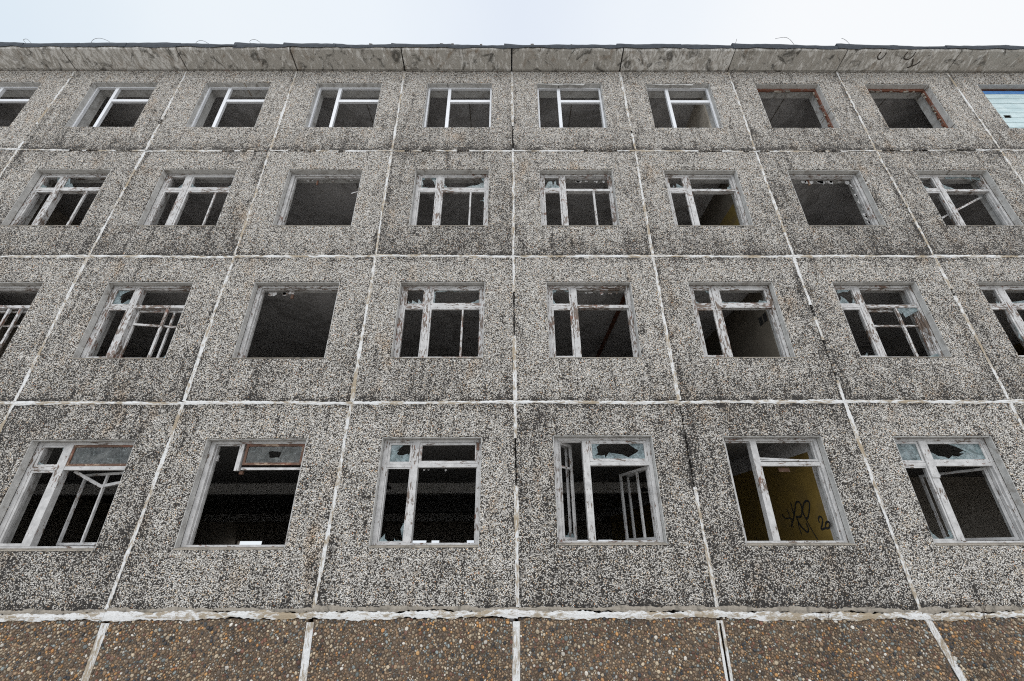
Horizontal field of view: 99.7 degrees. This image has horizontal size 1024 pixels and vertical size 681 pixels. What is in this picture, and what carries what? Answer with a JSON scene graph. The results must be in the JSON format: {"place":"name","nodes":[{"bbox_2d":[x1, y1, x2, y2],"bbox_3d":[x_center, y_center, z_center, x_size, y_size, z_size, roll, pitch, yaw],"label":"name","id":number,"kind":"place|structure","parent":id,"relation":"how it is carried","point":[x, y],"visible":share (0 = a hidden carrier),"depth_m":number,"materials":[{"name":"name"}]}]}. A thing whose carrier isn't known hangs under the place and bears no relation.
{"place":"outdoors","nodes":[
{"label":"outdoors","id":0,"kind":"place"},
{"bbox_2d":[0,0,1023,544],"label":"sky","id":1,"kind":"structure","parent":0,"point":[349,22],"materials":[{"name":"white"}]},
{"label":"ground","id":2,"kind":"structure","parent":0,"visible":0},
{"bbox_2d":[0,37,1023,680],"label":"panel building","id":3,"kind":"structure","parent":2,"relation":"on","point":[522,317],"depth_m":8.84,"materials":[{"name":"concrete"}]},
{"bbox_2d":[0,82,40,118],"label":"window","id":4,"kind":"structure","parent":3,"relation":"in","point":[7,89],"depth_m":12.04,"materials":[{"name":"white wood"}]},
{"bbox_2d":[0,282,42,358],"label":"window","id":5,"kind":"structure","parent":3,"relation":"in","point":[5,287],"depth_m":9.04,"materials":[{"name":"paint"}]},
{"bbox_2d":[0,169,110,225],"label":"window","id":6,"kind":"structure","parent":3,"relation":"in","point":[63,178],"depth_m":10.42,"materials":[{"name":"paint"}]},
{"bbox_2d":[0,440,135,550],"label":"window","id":7,"kind":"structure","parent":3,"relation":"in","point":[69,458],"depth_m":7.56,"materials":[{"name":"white paint"}]},
{"bbox_2d":[64,82,157,126],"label":"window","id":8,"kind":"structure","parent":3,"relation":"in","point":[85,112],"depth_m":11.96,"materials":[{"name":"white wood"}]},
{"bbox_2d":[71,282,193,358],"bbox_3d":[-7.615,-0.350,8.906,1.798,1.772,0.446,0,-26,0],"label":"window","id":9,"kind":"structure","parent":3,"relation":"in","point":[133,310],"depth_m":8.95,"materials":[{"name":"paint"}]},
{"bbox_2d":[136,170,236,225],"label":"window","id":10,"kind":"structure","parent":3,"relation":"in","point":[188,178],"depth_m":10.43,"materials":[{"name":"paint"}]},
{"bbox_2d":[186,83,270,127],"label":"window","id":11,"kind":"structure","parent":3,"relation":"in","point":[203,106],"depth_m":12.00,"materials":[{"name":"white wood"}]},
{"bbox_2d":[173,439,306,549],"bbox_3d":[-4.533,2.635,7.472,1.778,1.777,0.446,0,-26,0],"label":"window","id":12,"kind":"structure","parent":3,"relation":"in","point":[298,445],"depth_m":7.61,"materials":[{"name":"white paint"}]},
{"bbox_2d":[232,282,339,358],"bbox_3d":[-4.535,-0.354,8.923,1.798,1.772,0.446,0,-26,0],"label":"window","id":13,"kind":"structure","parent":3,"relation":"in","point":[287,288],"depth_m":9.13,"materials":[{"name":"paint"}]},
{"bbox_2d":[272,170,362,226],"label":"window","id":14,"kind":"structure","parent":3,"relation":"in","point":[298,176],"depth_m":10.60,"materials":[{"name":"paint"}]},
{"bbox_2d":[304,83,381,127],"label":"window","id":15,"kind":"structure","parent":3,"relation":"in","point":[338,91],"depth_m":12.04,"materials":[{"name":"white wood"}]},
{"bbox_2d":[368,437,481,547],"bbox_3d":[-1.423,2.613,7.497,1.778,1.777,0.446,0,-26,0],"label":"window","id":16,"kind":"structure","parent":3,"relation":"in","point":[415,462],"depth_m":7.53,"materials":[{"name":"white paint"}]},
{"bbox_2d":[391,282,484,358],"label":"window","id":17,"kind":"structure","parent":3,"relation":"in","point":[428,305],"depth_m":9.03,"materials":[{"name":"paint"}]},
{"bbox_2d":[409,170,488,225],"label":"window","id":18,"kind":"structure","parent":3,"relation":"in","point":[439,177],"depth_m":10.49,"materials":[{"name":"paint"}]},
{"bbox_2d":[422,83,491,127],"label":"window","id":19,"kind":"structure","parent":3,"relation":"in","point":[434,90],"depth_m":12.08,"materials":[{"name":"white wood"}]},
{"bbox_2d":[537,83,607,127],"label":"window","id":20,"kind":"structure","parent":3,"relation":"in","point":[566,90],"depth_m":12.11,"materials":[{"name":"white wood"}]},
{"bbox_2d":[539,170,619,225],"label":"window","id":21,"kind":"structure","parent":3,"relation":"in","point":[562,177],"depth_m":10.52,"materials":[{"name":"paint"}]},
{"bbox_2d":[546,282,641,357],"bbox_3d":[1.625,-0.362,8.957,1.798,1.772,0.446,0,-26,0],"label":"window","id":22,"kind":"structure","parent":3,"relation":"in","point":[573,307],"depth_m":9.05,"materials":[{"name":"paint"}]},
{"bbox_2d":[552,435,667,544],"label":"window","id":23,"kind":"structure","parent":3,"relation":"in","point":[588,442],"depth_m":7.65,"materials":[{"name":"white paint"}]},
{"bbox_2d":[645,84,722,127],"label":"window","id":24,"kind":"structure","parent":3,"relation":"in","point":[667,91],"depth_m":12.10,"materials":[{"name":"white wood"}]},
{"bbox_2d":[663,170,753,226],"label":"window","id":25,"kind":"structure","parent":3,"relation":"in","point":[685,180],"depth_m":10.53,"materials":[{"name":"paint"}]},
{"bbox_2d":[688,282,795,357],"bbox_3d":[4.635,-0.365,8.973,1.798,1.772,0.446,0,-26,0],"label":"window","id":26,"kind":"structure","parent":3,"relation":"in","point":[716,305],"depth_m":9.07,"materials":[{"name":"paint"}]},
{"bbox_2d":[722,436,855,545],"bbox_3d":[4.662,2.597,7.535,1.778,1.778,0.446,0,-26,0],"label":"window","id":27,"kind":"structure","parent":3,"relation":"in","point":[816,461],"depth_m":7.54,"materials":[{"name":"white paint"}]},
{"bbox_2d":[755,84,839,127],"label":"window","id":28,"kind":"structure","parent":3,"relation":"in","point":[819,103],"depth_m":12.14,"materials":[{"name":"paint"}]},
{"bbox_2d":[787,170,886,226],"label":"window","id":29,"kind":"structure","parent":3,"relation":"in","point":[866,211],"depth_m":10.64,"materials":[{"name":"paint"}]},
{"bbox_2d":[832,282,951,357],"bbox_3d":[7.705,-0.369,8.990,1.798,1.772,0.446,0,-26,0],"label":"window","id":30,"kind":"structure","parent":3,"relation":"in","point":[911,306],"depth_m":9.05,"materials":[{"name":"paint"}]},
{"bbox_2d":[865,84,956,127],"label":"window","id":31,"kind":"structure","parent":3,"relation":"in","point":[928,102],"depth_m":12.14,"materials":[{"name":"paint"}]},
{"bbox_2d":[893,436,1023,545],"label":"window","id":32,"kind":"structure","parent":3,"relation":"in","point":[981,457],"depth_m":7.63,"materials":[{"name":"white paint"}]},
{"bbox_2d":[915,170,1023,226],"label":"window","id":33,"kind":"structure","parent":3,"relation":"in","point":[981,188],"depth_m":10.54,"materials":[{"name":"paint"}]},
{"bbox_2d":[977,282,1023,357],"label":"window","id":34,"kind":"structure","parent":3,"relation":"in","point":[1004,303],"depth_m":9.14,"materials":[{"name":"paint"}]},
{"bbox_2d":[977,84,1023,128],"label":"window","id":35,"kind":"structure","parent":3,"relation":"in","point":[1008,99],"depth_m":12.01,"materials":[{"name":"paint"}]}
]}

